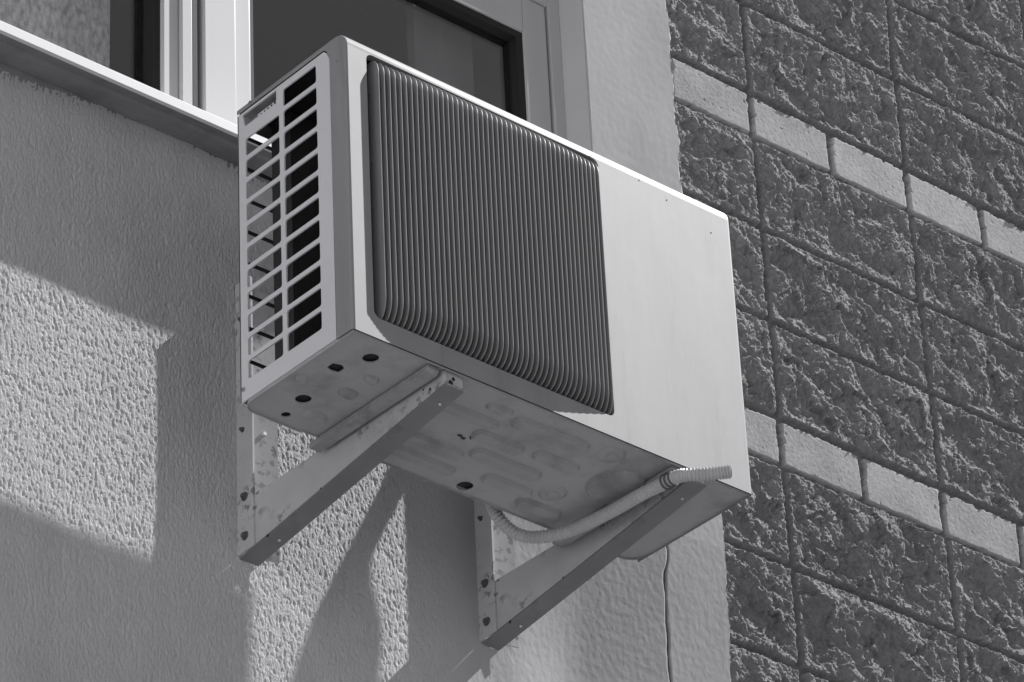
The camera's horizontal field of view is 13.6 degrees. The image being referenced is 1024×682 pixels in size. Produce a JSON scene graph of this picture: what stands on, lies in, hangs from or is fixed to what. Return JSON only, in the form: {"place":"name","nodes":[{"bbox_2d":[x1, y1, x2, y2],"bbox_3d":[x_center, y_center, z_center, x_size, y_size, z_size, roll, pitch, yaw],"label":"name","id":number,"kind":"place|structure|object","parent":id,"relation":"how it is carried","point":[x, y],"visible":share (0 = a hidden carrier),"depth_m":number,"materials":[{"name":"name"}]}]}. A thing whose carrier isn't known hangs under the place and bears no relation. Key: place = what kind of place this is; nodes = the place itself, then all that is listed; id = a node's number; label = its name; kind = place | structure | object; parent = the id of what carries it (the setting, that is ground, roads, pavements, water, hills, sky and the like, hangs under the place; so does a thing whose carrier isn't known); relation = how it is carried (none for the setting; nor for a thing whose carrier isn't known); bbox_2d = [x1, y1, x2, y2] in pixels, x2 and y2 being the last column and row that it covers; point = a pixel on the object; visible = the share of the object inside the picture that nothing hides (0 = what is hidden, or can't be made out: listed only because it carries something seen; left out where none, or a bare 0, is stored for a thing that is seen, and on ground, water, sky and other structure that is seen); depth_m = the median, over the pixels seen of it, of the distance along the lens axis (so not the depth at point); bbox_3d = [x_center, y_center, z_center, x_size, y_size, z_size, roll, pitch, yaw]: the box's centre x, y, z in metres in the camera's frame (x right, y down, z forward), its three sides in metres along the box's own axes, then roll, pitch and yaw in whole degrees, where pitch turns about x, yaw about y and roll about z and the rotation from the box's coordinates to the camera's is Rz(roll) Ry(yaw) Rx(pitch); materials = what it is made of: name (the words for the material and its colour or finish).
{"place":"outdoors","nodes":[
{"label":"outdoors","id":0,"kind":"place"},
{"label":"ground","id":1,"kind":"structure","parent":0,"visible":0},
{"bbox_2d":[0,0,730,681],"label":"plaster wall","id":2,"kind":"structure","parent":1,"relation":"on","point":[120,560],"depth_m":6.71,"materials":[{"name":"grey paint"}]},
{"bbox_2d":[0,0,590,183],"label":"window","id":3,"kind":"structure","parent":2,"relation":"attached to","point":[199,74],"depth_m":7.67,"materials":[{"name":"white plastic"}]},
{"bbox_2d":[235,276,464,565],"bbox_3d":[-0.246,0.027,6.606,0.076,0.501,0.497,23,-41,-35],"label":"wall bracket","id":4,"kind":"object","parent":2,"relation":"attached to","point":[275,513],"depth_m":6.56,"materials":[{"name":"metal"}]},
{"bbox_2d":[237,35,751,561],"bbox_3d":[-0.048,-0.043,6.721,0.804,0.550,0.366,23,-41,-35],"label":"air conditioner","id":5,"kind":"object","parent":4,"relation":"on","point":[563,309],"visible":0.99,"depth_m":6.56,"materials":[{"name":"metal"}]},
{"bbox_2d":[484,465,731,543],"bbox_3d":[0.142,0.172,6.730,0.435,0.242,0.079,-19,-36,24],"label":"drain hose","id":6,"kind":"object","parent":5,"relation":"attached to","point":[669,479],"visible":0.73,"depth_m":6.67,"materials":[{"name":"plastic"}]},
{"bbox_2d":[474,480,705,649],"bbox_3d":[0.124,0.177,6.890,0.076,0.501,0.497,23,-41,-35],"label":"wall bracket","id":7,"kind":"object","parent":2,"relation":"attached to","point":[513,602],"depth_m":6.84,"materials":[{"name":"metal"}]},
{"bbox_2d":[665,0,1023,681],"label":"block wall","id":8,"kind":"structure","parent":1,"relation":"on","point":[853,170],"depth_m":8.00,"materials":[{"name":"grey stone"}]}
]}

